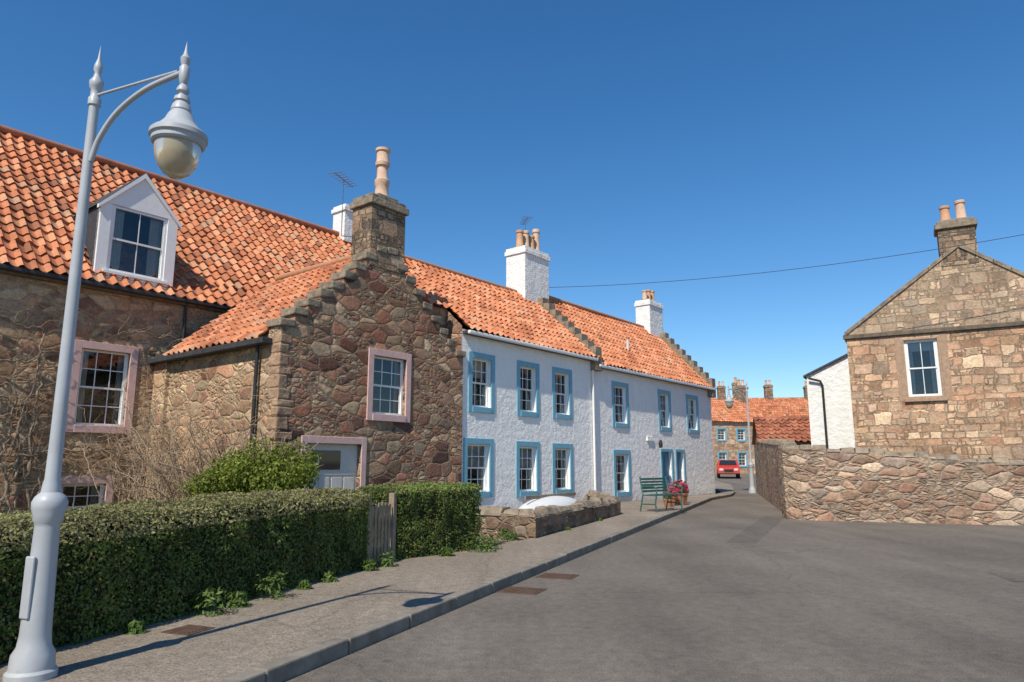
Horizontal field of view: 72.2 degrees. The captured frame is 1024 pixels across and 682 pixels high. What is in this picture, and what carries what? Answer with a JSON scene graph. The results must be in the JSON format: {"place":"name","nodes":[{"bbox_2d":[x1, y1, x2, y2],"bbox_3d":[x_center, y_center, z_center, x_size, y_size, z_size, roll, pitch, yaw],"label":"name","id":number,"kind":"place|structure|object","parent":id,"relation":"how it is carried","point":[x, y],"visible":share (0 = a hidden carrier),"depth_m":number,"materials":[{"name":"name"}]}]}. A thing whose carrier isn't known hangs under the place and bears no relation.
{"place":"outdoors","nodes":[
{"label":"outdoors","id":0,"kind":"place"},
{"bbox_2d":[0,481,731,681],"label":"pavement","id":1,"kind":"structure","parent":0,"point":[260,631],"depth_m":6.47,"materials":[{"name":"concrete"}]},
{"bbox_2d":[2,44,207,681],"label":"street lamp","id":2,"kind":"object","parent":1,"relation":"on","point":[178,138],"visible":1,"depth_m":4.83,"materials":[{"name":"white metal"}]},
{"bbox_2d":[19,556,35,618],"bbox_3d":[-3.213,1.635,4.654,0.083,0.398,0.021,-4,-11,21],"label":"access door","id":3,"kind":"structure","parent":2,"relation":"in","point":[29,570],"depth_m":4.64,"materials":[{"name":"grey paint"}]},
{"bbox_2d":[123,618,146,634],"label":"weed clump","id":4,"kind":"object","parent":1,"relation":"on","point":[134,626],"visible":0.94,"depth_m":5.85,"materials":[{"name":"green plant"}]},
{"bbox_2d":[161,624,214,635],"bbox_3d":[-2.750,2.467,5.963,0.300,0.042,0.300,-4,-11,21],"label":"access cover","id":5,"kind":"object","parent":1,"relation":"on","point":[187,630],"visible":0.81,"depth_m":5.93,"materials":[{"name":"metal"}]},
{"bbox_2d":[188,585,234,616],"bbox_3d":[-2.821,2.466,6.621,0.453,0.293,0.301,0,-10,0],"label":"weed clump","id":6,"kind":"object","parent":1,"relation":"on","point":[211,599],"visible":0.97,"depth_m":6.59,"materials":[{"name":"green plant"}]},
{"bbox_2d":[223,590,250,608],"bbox_3d":[-2.716,2.575,6.963,0.314,0.198,0.210,0,-10,0],"label":"weed clump","id":7,"kind":"object","parent":1,"relation":"on","point":[240,597],"visible":0.88,"depth_m":6.93,"materials":[{"name":"green plant"}]},
{"bbox_2d":[247,570,293,600],"bbox_3d":[-2.556,2.588,7.409,0.538,0.320,0.316,0,-10,0],"label":"weed clump","id":8,"kind":"object","parent":1,"relation":"on","point":[277,592],"visible":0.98,"depth_m":7.39,"materials":[{"name":"green plant"}]},
{"bbox_2d":[319,571,337,582],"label":"weed clump","id":9,"kind":"object","parent":1,"relation":"on","point":[328,576],"visible":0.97,"depth_m":8.41,"materials":[{"name":"green plant"}]},
{"bbox_2d":[358,558,379,571],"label":"weed clump","id":10,"kind":"object","parent":1,"relation":"on","point":[368,563],"visible":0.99,"depth_m":9.31,"materials":[{"name":"green plant"}]},
{"bbox_2d":[375,551,397,567],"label":"weed clump","id":11,"kind":"object","parent":1,"relation":"on","point":[386,560],"visible":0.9,"depth_m":9.69,"materials":[{"name":"green plant"}]},
{"bbox_2d":[467,535,495,552],"bbox_3d":[-0.493,3.279,11.351,0.506,0.316,0.343,0,-10,0],"label":"weed clump","id":12,"kind":"object","parent":1,"relation":"on","point":[482,546],"visible":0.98,"depth_m":11.33,"materials":[{"name":"green plant"}]},
{"bbox_2d":[639,476,682,511],"bbox_3d":[4.553,4.647,21.384,1.434,1.039,0.646,10,-14,-44],"label":"garden bench","id":13,"kind":"object","parent":1,"relation":"on","point":[647,486],"visible":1,"depth_m":21.50,"materials":[{"name":"green wood"}]},
{"bbox_2d":[669,479,687,504],"bbox_3d":[5.844,5.282,24.562,0.666,0.880,0.656,0,-10,0],"label":"flower pot","id":14,"kind":"object","parent":1,"relation":"on","point":[680,483],"visible":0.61,"depth_m":24.37,"materials":[{"name":"ceramic"}]},
{"bbox_2d":[404,261,449,307],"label":"pantile roof over party wall","id":15,"kind":"structure","parent":0,"point":[432,297],"depth_m":21.18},
{"bbox_2d":[467,444,483,489],"bbox_3d":[-1.609,3.772,20.880,1.200,1.966,1.596,-8,-13,38],"label":"room","id":16,"kind":"object","parent":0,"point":[473,473],"visible":0.16,"depth_m":21.28,"materials":[{"name":"black"}]},
{"bbox_2d":[468,446,482,485],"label":"curtains","id":17,"kind":"object","parent":16,"relation":"attached to","point":[474,453],"visible":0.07,"depth_m":20.76,"materials":[{"name":"fabric"}]},
{"bbox_2d":[285,489,734,681],"bbox_3d":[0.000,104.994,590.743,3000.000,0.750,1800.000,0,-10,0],"label":"ground","id":18,"kind":"structure","parent":0,"point":[717,491],"depth_m":11.90,"materials":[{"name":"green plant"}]},
{"bbox_2d":[32,363,296,505],"bbox_3d":[-7.898,2.683,16.392,5.610,4.031,7.468,4,-11,-19],"label":"bare shrub","id":19,"kind":"object","parent":18,"relation":"on","point":[159,494],"visible":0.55,"depth_m":15.97,"materials":[{"name":"brown plant"}]},
{"bbox_2d":[0,124,352,518],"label":"stone house with dormer","id":20,"kind":"structure","parent":18,"relation":"on","point":[161,248],"depth_m":18.96,"materials":[{"name":"brown stone"}]},
{"bbox_2d":[61,475,115,518],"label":"window","id":21,"kind":"structure","parent":20,"relation":"in","point":[77,496],"depth_m":17.76,"materials":[{"name":"pink paint"}]},
{"bbox_2d":[0,296,183,521],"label":"climbing plant","id":22,"kind":"object","parent":20,"relation":"attached to","point":[7,487],"depth_m":16.38,"materials":[{"name":"brown plant"}]},
{"bbox_2d":[65,339,138,433],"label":"window","id":23,"kind":"structure","parent":20,"relation":"in","point":[96,374],"depth_m":18.41,"materials":[{"name":"pink paint"}]},
{"bbox_2d":[0,486,370,663],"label":"garden hedge","id":24,"kind":"object","parent":18,"relation":"on","point":[118,568],"visible":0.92,"depth_m":6.57,"materials":[{"name":"green plant"}]},
{"bbox_2d":[157,437,309,497],"bbox_3d":[-5.647,2.990,14.233,3.005,2.046,2.369,0,-10,0],"label":"green shrub","id":25,"kind":"object","parent":18,"relation":"on","point":[211,480],"visible":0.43,"depth_m":13.72,"materials":[{"name":"green plant"}]},
{"bbox_2d":[220,429,326,501],"bbox_3d":[-4.810,2.865,13.956,2.121,2.194,2.405,0,-10,0],"label":"green shrub","id":26,"kind":"object","parent":18,"relation":"on","point":[283,469],"visible":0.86,"depth_m":13.49,"materials":[{"name":"green plant"}]},
{"bbox_2d":[144,146,465,511],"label":"stone gable cottage","id":27,"kind":"structure","parent":18,"relation":"on","point":[356,357],"depth_m":17.61,"materials":[{"name":"brown stone"}]},
{"bbox_2d":[305,443,357,504],"bbox_3d":[-4.252,3.392,16.352,0.065,1.980,1.550,-8,-13,38],"label":"door","id":28,"kind":"structure","parent":27,"relation":"in","point":[346,477],"depth_m":16.65,"materials":[{"name":"white paint"}]},
{"bbox_2d":[366,347,411,422],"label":"window","id":29,"kind":"structure","parent":27,"relation":"in","point":[385,375],"depth_m":18.40,"materials":[{"name":"pink paint"}]},
{"bbox_2d":[431,307,445,327],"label":"party wall","id":30,"kind":"structure","parent":27,"relation":"on","point":[438,312],"depth_m":20.79,"materials":[{"name":"stone"}]},
{"bbox_2d":[361,493,396,564],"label":"garden gate","id":31,"kind":"structure","parent":18,"relation":"on","point":[388,533],"depth_m":10.11,"materials":[{"name":"grey wood"}]},
{"bbox_2d":[357,481,482,559],"bbox_3d":[-1.469,2.910,11.422,1.099,1.224,2.006,-8,-13,39],"label":"garden hedge","id":32,"kind":"object","parent":18,"relation":"on","point":[435,519],"visible":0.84,"depth_m":11.05,"materials":[{"name":"green plant"}]},
{"bbox_2d":[423,298,461,349],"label":"gable wall","id":33,"kind":"structure","parent":18,"relation":"on","point":[453,325],"depth_m":20.70,"materials":[{"name":"stone"}]},
{"bbox_2d":[218,481,734,681],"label":"kerb","id":34,"kind":"structure","parent":18,"relation":"on","point":[294,665],"depth_m":6.58,"materials":[{"name":"stone"}]},
{"bbox_2d":[462,329,593,508],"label":"front wall","id":35,"kind":"structure","parent":18,"relation":"on","point":[505,427],"depth_m":22.54,"materials":[{"name":"white paint"}]},
{"bbox_2d":[446,308,502,336],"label":"roof","id":36,"kind":"structure","parent":35,"relation":"on","point":[464,326],"depth_m":27.02,"materials":[{"name":"ceramic"}]},
{"bbox_2d":[404,255,517,292],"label":"ridge tiles","id":37,"kind":"object","parent":36,"relation":"on","point":[454,272],"visible":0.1,"depth_m":24.78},
{"bbox_2d":[404,258,599,357],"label":"pantile roof","id":38,"kind":"structure","parent":36,"relation":"on","point":[482,306],"depth_m":23.81,"materials":[{"name":"ceramic"}]},
{"bbox_2d":[506,253,548,303],"bbox_3d":[0.632,-2.290,28.126,0.950,2.050,1.600,-8,-13,38],"label":"chimney stack","id":39,"kind":"object","parent":36,"relation":"on","point":[527,276],"visible":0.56,"depth_m":27.64,"materials":[{"name":"white paint"}]},
{"bbox_2d":[505,245,549,261],"bbox_3d":[0.632,-3.447,28.329,1.050,0.300,1.700,-8,-13,38],"label":"chimney cap","id":40,"kind":"object","parent":39,"relation":"on","point":[527,250],"visible":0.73,"depth_m":27.80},
{"bbox_2d":[468,444,486,490],"bbox_3d":[-1.091,3.701,20.477,0.120,1.360,0.990,-8,-13,38],"label":"window","id":41,"kind":"structure","parent":35,"relation":"attached to","point":[484,467],"depth_m":20.72,"materials":[{"name":"white paint"}]},
{"bbox_2d":[472,378,484,405],"bbox_3d":[-1.538,1.335,21.400,1.200,2.046,1.466,-8,-13,38],"label":"room","id":42,"kind":"object","parent":35,"relation":"attached to","point":[477,391],"visible":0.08,"depth_m":21.68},
{"bbox_2d":[473,361,484,405],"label":"curtains","id":43,"kind":"object","parent":42,"relation":"attached to","point":[478,368],"visible":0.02,"depth_m":21.29,"materials":[{"name":"fabric"}]},
{"bbox_2d":[463,438,493,497],"bbox_3d":[-0.964,3.684,20.378,0.065,1.700,1.330,-8,-13,38],"label":"surround","id":44,"kind":"object","parent":35,"relation":"attached to","point":[490,443],"visible":0.76,"depth_m":20.53,"materials":[{"name":"blue paint"}]},
{"bbox_2d":[472,358,487,407],"bbox_3d":[-1.020,1.264,20.997,0.120,1.440,0.860,-8,-13,38],"label":"window","id":45,"kind":"structure","parent":35,"relation":"attached to","point":[486,381],"depth_m":21.17,"materials":[{"name":"white paint"}]},
{"bbox_2d":[468,351,494,413],"bbox_3d":[-0.892,1.247,20.898,0.065,1.780,1.200,-8,-13,38],"label":"surround","id":46,"kind":"object","parent":35,"relation":"attached to","point":[491,409],"visible":1,"depth_m":20.78,"materials":[{"name":"blue paint"}]},
{"bbox_2d":[484,444,530,488],"bbox_3d":[-0.127,4.136,22.720,1.200,1.986,1.516,-8,-13,38],"label":"room","id":47,"kind":"object","parent":35,"relation":"attached to","point":[523,477],"visible":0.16,"depth_m":22.97,"materials":[{"name":"black"}]},
{"bbox_2d":[520,448,529,488],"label":"curtains","id":48,"kind":"object","parent":47,"relation":"attached to","point":[523,451],"visible":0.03,"depth_m":22.60,"materials":[{"name":"fabric"}]},
{"bbox_2d":[521,369,529,410],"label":"window","id":49,"kind":"structure","parent":35,"relation":"attached to","point":[523,398],"depth_m":23.43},
{"bbox_2d":[520,447,533,490],"bbox_3d":[0.391,4.065,22.317,0.120,1.380,0.910,-8,-13,38],"label":"window","id":50,"kind":"structure","parent":35,"relation":"attached to","point":[531,468],"depth_m":22.53,"materials":[{"name":"white paint"}]},
{"bbox_2d":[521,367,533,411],"bbox_3d":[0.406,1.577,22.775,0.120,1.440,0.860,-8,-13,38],"label":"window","id":51,"kind":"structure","parent":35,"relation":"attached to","point":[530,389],"depth_m":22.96,"materials":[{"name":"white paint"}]},
{"bbox_2d":[462,330,592,360],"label":"soffit","id":52,"kind":"structure","parent":35,"relation":"attached to","point":[465,332],"depth_m":22.39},
{"bbox_2d":[468,330,597,360],"bbox_3d":[0.949,0.207,23.098,0.110,0.110,7.100,-8,-13,38],"label":"gutter","id":53,"kind":"object","parent":52,"relation":"attached to","point":[482,334],"visible":1,"depth_m":22.54,"materials":[{"name":"white paint"}]},
{"bbox_2d":[516,441,539,496],"bbox_3d":[0.518,4.048,22.218,0.065,1.720,1.250,-8,-13,38],"label":"surround","id":54,"kind":"object","parent":35,"relation":"attached to","point":[519,444],"visible":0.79,"depth_m":22.13,"materials":[{"name":"blue paint"}]},
{"bbox_2d":[517,360,539,417],"bbox_3d":[0.534,1.559,22.675,0.065,1.780,1.200,-8,-13,38],"label":"surround","id":55,"kind":"object","parent":35,"relation":"attached to","point":[536,366],"visible":1,"depth_m":22.63,"materials":[{"name":"blue paint"}]},
{"bbox_2d":[555,373,566,414],"bbox_3d":[1.615,1.832,24.283,0.120,1.420,0.860,-8,-13,38],"label":"window","id":56,"kind":"structure","parent":35,"relation":"attached to","point":[564,394],"depth_m":24.49,"materials":[{"name":"white paint"}]},
{"bbox_2d":[555,448,567,489],"bbox_3d":[1.600,4.340,23.822,0.120,1.360,0.910,-8,-13,38],"label":"window","id":57,"kind":"structure","parent":35,"relation":"attached to","point":[565,468],"depth_m":24.03,"materials":[{"name":"white paint"}]},
{"bbox_2d":[552,366,572,419],"bbox_3d":[1.743,1.815,24.184,0.065,1.760,1.200,-8,-13,38],"label":"surround","id":58,"kind":"object","parent":35,"relation":"attached to","point":[554,414],"visible":1,"depth_m":24.08,"materials":[{"name":"blue paint"}]},
{"bbox_2d":[552,443,573,493],"bbox_3d":[1.727,4.323,23.723,0.065,1.700,1.250,-8,-13,38],"label":"surround","id":59,"kind":"object","parent":35,"relation":"attached to","point":[561,446],"visible":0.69,"depth_m":23.65,"materials":[{"name":"blue paint"}]},
{"bbox_2d":[518,492,575,509],"bbox_3d":[1.000,4.215,17.535,1.400,0.770,3.400,-6,-11,29],"label":"upturned boat","id":60,"kind":"object","parent":18,"relation":"on","point":[559,499],"visible":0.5,"depth_m":16.99,"materials":[{"name":"white plastic"}]},
{"bbox_2d":[476,495,620,541],"bbox_3d":[1.522,4.689,19.394,4.299,0.579,11.094,-6,-12,31],"label":"masonry","id":61,"kind":"object","parent":18,"relation":"on","point":[530,527],"visible":0.34,"depth_m":14.29,"materials":[{"name":"stone"}]},
{"bbox_2d":[476,490,619,517],"bbox_3d":[1.523,4.390,19.432,4.320,0.258,11.101,-6,-12,31],"label":"coping","id":62,"kind":"object","parent":61,"relation":"on","point":[597,499],"visible":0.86,"depth_m":14.97,"materials":[{"name":"stone"}]},
{"bbox_2d":[594,369,714,501],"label":"front wall","id":63,"kind":"structure","parent":18,"relation":"on","point":[644,423],"depth_m":28.85,"materials":[{"name":"white paint"}]},
{"bbox_2d":[592,370,596,490],"bbox_3d":[3.026,3.229,25.364,0.224,5.222,0.090,-8,-13,38],"label":"downpipe","id":64,"kind":"object","parent":63,"relation":"attached to","point":[594,438],"visible":0.68,"depth_m":25.36,"materials":[{"name":"white paint"}]},
{"bbox_2d":[614,386,624,422],"bbox_3d":[4.095,2.493,27.354,0.120,1.420,0.960,-8,-13,38],"label":"window","id":65,"kind":"structure","parent":63,"relation":"attached to","point":[622,402],"depth_m":27.59,"materials":[{"name":"white paint"}]},
{"bbox_2d":[611,381,629,427],"bbox_3d":[4.223,2.476,27.254,0.065,1.760,1.300,-8,-13,38],"label":"surround","id":66,"kind":"object","parent":63,"relation":"attached to","point":[626,386],"visible":1,"depth_m":27.21,"materials":[{"name":"blue paint"}]},
{"bbox_2d":[616,454,625,491],"bbox_3d":[4.095,5.059,26.902,0.120,1.410,0.960,-8,-13,38],"label":"window","id":67,"kind":"structure","parent":63,"relation":"attached to","point":[623,473],"depth_m":27.14,"materials":[{"name":"white paint"}]},
{"bbox_2d":[613,450,631,496],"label":"surround","id":68,"kind":"object","parent":63,"relation":"attached to","point":[621,494],"visible":0.9,"depth_m":26.76,"materials":[{"name":"blue paint"}]},
{"bbox_2d":[549,299,715,387],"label":"pantile roof","id":69,"kind":"structure","parent":63,"relation":"on","point":[646,352],"depth_m":30.82,"materials":[{"name":"ceramic"}]},
{"bbox_2d":[538,297,601,371],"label":"crow steps","id":70,"kind":"structure","parent":69,"relation":"attached to","point":[544,303],"depth_m":26.52,"materials":[{"name":"stone"}]},
{"bbox_2d":[636,305,662,336],"bbox_3d":[7.085,-0.883,36.128,0.800,1.650,1.450,-8,-13,38],"label":"chimney stack","id":71,"kind":"object","parent":69,"relation":"on","point":[649,318],"visible":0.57,"depth_m":35.68,"materials":[{"name":"white paint"}]},
{"bbox_2d":[634,299,663,309],"bbox_3d":[7.085,-1.844,36.297,0.900,0.300,1.550,-8,-13,38],"label":"chimney cap","id":72,"kind":"object","parent":71,"relation":"on","point":[648,302],"visible":0.77,"depth_m":35.80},
{"bbox_2d":[602,368,708,389],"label":"soffit","id":73,"kind":"structure","parent":63,"relation":"attached to","point":[652,378],"depth_m":29.46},
{"bbox_2d":[600,364,714,389],"bbox_3d":[6.529,1.627,30.018,0.110,0.110,10.700,-8,-13,38],"label":"gutter","id":74,"kind":"object","parent":73,"relation":"attached to","point":[649,375],"visible":1,"depth_m":29.12,"materials":[{"name":"white paint"}]},
{"bbox_2d":[658,389,671,431],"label":"surround","id":75,"kind":"object","parent":63,"relation":"attached to","point":[668,393],"visible":1,"depth_m":30.19,"materials":[{"name":"blue paint"}]},
{"bbox_2d":[662,452,669,496],"bbox_3d":[6.479,5.735,29.821,0.052,2.030,0.910,-8,-13,38],"label":"door leaf","id":76,"kind":"object","parent":63,"relation":"attached to","point":[665,457],"visible":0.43,"depth_m":29.99,"materials":[{"name":"blue paint"}]},
{"bbox_2d":[660,449,673,497],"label":"surround","id":77,"kind":"object","parent":63,"relation":"attached to","point":[667,450],"visible":0.7,"depth_m":29.93,"materials":[{"name":"blue paint"}]},
{"bbox_2d":[660,332,715,397],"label":"crow steps","id":78,"kind":"structure","parent":63,"relation":"on","point":[672,345],"depth_m":34.84,"materials":[{"name":"stone"}]},
{"bbox_2d":[686,394,699,433],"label":"surround","id":79,"kind":"object","parent":63,"relation":"attached to","point":[697,431],"visible":1,"depth_m":32.36,"materials":[{"name":"blue paint"}]},
{"bbox_2d":[711,379,762,474],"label":"stone cottage","id":80,"kind":"structure","parent":18,"relation":"on","point":[730,434],"depth_m":66.91,"materials":[{"name":"brown stone"}]},
{"bbox_2d":[737,451,747,466],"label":"window","id":81,"kind":"structure","parent":80,"relation":"in","point":[742,456],"depth_m":66.77,"materials":[{"name":"blue paint"}]},
{"bbox_2d":[711,380,807,411],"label":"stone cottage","id":82,"kind":"structure","parent":18,"relation":"on","point":[767,399],"depth_m":94.17,"materials":[{"name":"tile"}]},
{"bbox_2d":[752,416,810,494],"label":"pantile roofed shed","id":83,"kind":"structure","parent":18,"relation":"on","point":[796,429],"depth_m":33.66,"materials":[{"name":"stone"}]},
{"bbox_2d":[803,353,854,448],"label":"white rendered outbuilding","id":84,"kind":"structure","parent":18,"relation":"on","point":[830,407],"depth_m":29.74,"materials":[{"name":"paint"}]},
{"bbox_2d":[754,442,1023,525],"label":"masonry","id":85,"kind":"object","parent":18,"relation":"on","point":[806,484],"visible":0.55,"depth_m":18.55,"materials":[{"name":"stone"}]},
{"bbox_2d":[757,439,1023,464],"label":"coping","id":86,"kind":"object","parent":85,"relation":"on","point":[782,443],"visible":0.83,"depth_m":18.83,"materials":[{"name":"stone"}]},
{"bbox_2d":[846,326,1023,459],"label":"front wall","id":87,"kind":"structure","parent":18,"relation":"on","point":[980,414],"depth_m":23.49,"materials":[{"name":"stone"}]},
{"bbox_2d":[903,339,942,396],"bbox_3d":[14.158,0.932,24.190,1.000,1.960,0.120,-6,-11,29],"label":"window","id":88,"kind":"structure","parent":87,"relation":"attached to","point":[937,366],"depth_m":24.16,"materials":[{"name":"white paint"}]},
{"bbox_2d":[901,336,944,398],"bbox_3d":[14.091,0.912,24.074,1.140,2.100,0.052,-6,-11,29],"label":"surround","id":89,"kind":"object","parent":87,"relation":"attached to","point":[940,364],"visible":1,"depth_m":24.05,"materials":[{"name":"stone"}]},
{"bbox_2d":[894,333,952,400],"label":"window jamb stones","id":90,"kind":"object","parent":87,"relation":"attached to","point":[945,367],"depth_m":23.93,"materials":[{"name":"beige stone"}]},
{"bbox_2d":[912,346,942,393],"bbox_3d":[14.482,1.032,24.756,1.606,2.566,1.200,-6,-11,29],"label":"room","id":91,"kind":"object","parent":87,"relation":"attached to","point":[918,373],"visible":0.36,"depth_m":25.26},
{"bbox_2d":[907,342,937,393],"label":"curtains","id":92,"kind":"object","parent":91,"relation":"attached to","point":[925,346],"visible":0.63,"depth_m":24.34,"materials":[{"name":"fabric"}]},
{"bbox_2d":[843,321,1023,339],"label":"string course","id":93,"kind":"object","parent":87,"relation":"on","point":[945,329],"visible":1,"depth_m":23.98,"materials":[{"name":"stone"}]},
{"bbox_2d":[847,256,1023,334],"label":"gable","id":94,"kind":"structure","parent":93,"relation":"on","point":[982,291],"depth_m":23.93,"materials":[{"name":"stone"}]},
{"bbox_2d":[844,243,1023,334],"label":"skew stones","id":95,"kind":"object","parent":94,"relation":"on","point":[916,277],"visible":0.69,"depth_m":24.38,"materials":[{"name":"grey stone"}]},
{"bbox_2d":[0,0,1023,397],"label":"sky","id":96,"kind":"structure","parent":0,"point":[644,142],"materials":[{"name":"blue"}]},
{"bbox_2d":[286,474,1023,681],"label":"road","id":97,"kind":"structure","parent":0,"point":[693,595],"depth_m":7.12,"materials":[{"name":"grey asphalt"}]},
{"bbox_2d":[497,586,546,594],"bbox_3d":[0.120,3.017,8.456,0.500,0.042,0.420,-4,-11,21],"label":"drain cover","id":98,"kind":"object","parent":97,"relation":"on","point":[522,590],"visible":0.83,"depth_m":8.39,"materials":[{"name":"metal"}]},
{"bbox_2d":[535,573,578,579],"bbox_3d":[0.620,3.207,9.539,0.500,0.042,0.420,-4,-11,21],"label":"drain cover","id":99,"kind":"object","parent":97,"relation":"on","point":[558,576],"visible":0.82,"depth_m":9.47,"materials":[{"name":"metal"}]},
{"bbox_2d":[717,460,739,477],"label":"parked car","id":100,"kind":"object","parent":97,"relation":"on","point":[728,467],"visible":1,"depth_m":56.08,"materials":[{"name":"red paint"}]},
{"bbox_2d":[724,382,756,492],"bbox_3d":[12.170,5.040,37.482,1.637,6.051,0.505,4,-11,-20],"label":"street lamp","id":101,"kind":"object","parent":97,"relation":"on","point":[729,401],"visible":0.97,"depth_m":37.47,"materials":[{"name":"grey metal"}]},
{"bbox_2d":[727,516,1023,581],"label":"road repair patch","id":102,"kind":"object","parent":97,"relation":"on","point":[757,531],"visible":0.86,"depth_m":15.20,"materials":[{"name":"grey asphalt"}]},
{"bbox_2d":[760,404,808,416],"bbox_3d":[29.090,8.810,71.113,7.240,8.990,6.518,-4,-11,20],"label":"tiled roof","id":103,"kind":"structure","parent":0,"point":[791,410],"depth_m":71.10,"materials":[{"name":"orange tile"}]},
{"bbox_2d":[549,234,1023,287],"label":"overhead cable","id":104,"kind":"object","parent":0,"point":[800,268],"visible":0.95,"depth_m":24.44,"materials":[{"name":"metal"}]},
{"label":"far side wall","id":105,"kind":"object","parent":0,"visible":0},
{"bbox_3d":[19.275,-1.224,26.940,3.881,2.851,8.638,-6,-11,29],"label":"pantile roof","id":106,"kind":"object","parent":105,"relation":"on","visible":0},
{"bbox_2d":[937,225,978,266],"bbox_3d":[15.515,-3.191,24.445,1.100,1.350,0.810,-6,-11,29],"label":"chimney stack","id":107,"kind":"object","parent":106,"relation":"on","point":[950,238],"visible":0.74,"depth_m":24.10,"materials":[{"name":"brown stone"}]},
{"bbox_2d":[934,217,977,236],"bbox_3d":[15.515,-4.003,24.588,1.260,0.300,0.970,-6,-11,29],"label":"chimney cap","id":108,"kind":"object","parent":107,"relation":"on","point":[955,223],"visible":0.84,"depth_m":24.21,"materials":[{"name":"grey stone"}]},
{"bbox_2d":[954,200,966,217],"bbox_3d":[15.709,-4.536,24.576,0.368,0.765,0.368,-6,-11,29],"label":"chimney pot","id":109,"kind":"object","parent":108,"relation":"on","point":[960,210],"visible":0.75,"depth_m":24.48,"materials":[{"name":"ceramic"}]},
{"label":"back wall","id":110,"kind":"object","parent":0,"visible":0},
{"bbox_2d":[503,336,627,369],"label":"roof","id":111,"kind":"structure","parent":110,"relation":"on","point":[613,365],"depth_m":36.41,"materials":[{"name":"brown ceramic"}]},
{"bbox_2d":[549,296,643,327],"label":"ridge tiles","id":112,"kind":"object","parent":111,"relation":"on","point":[588,309],"visible":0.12,"depth_m":31.68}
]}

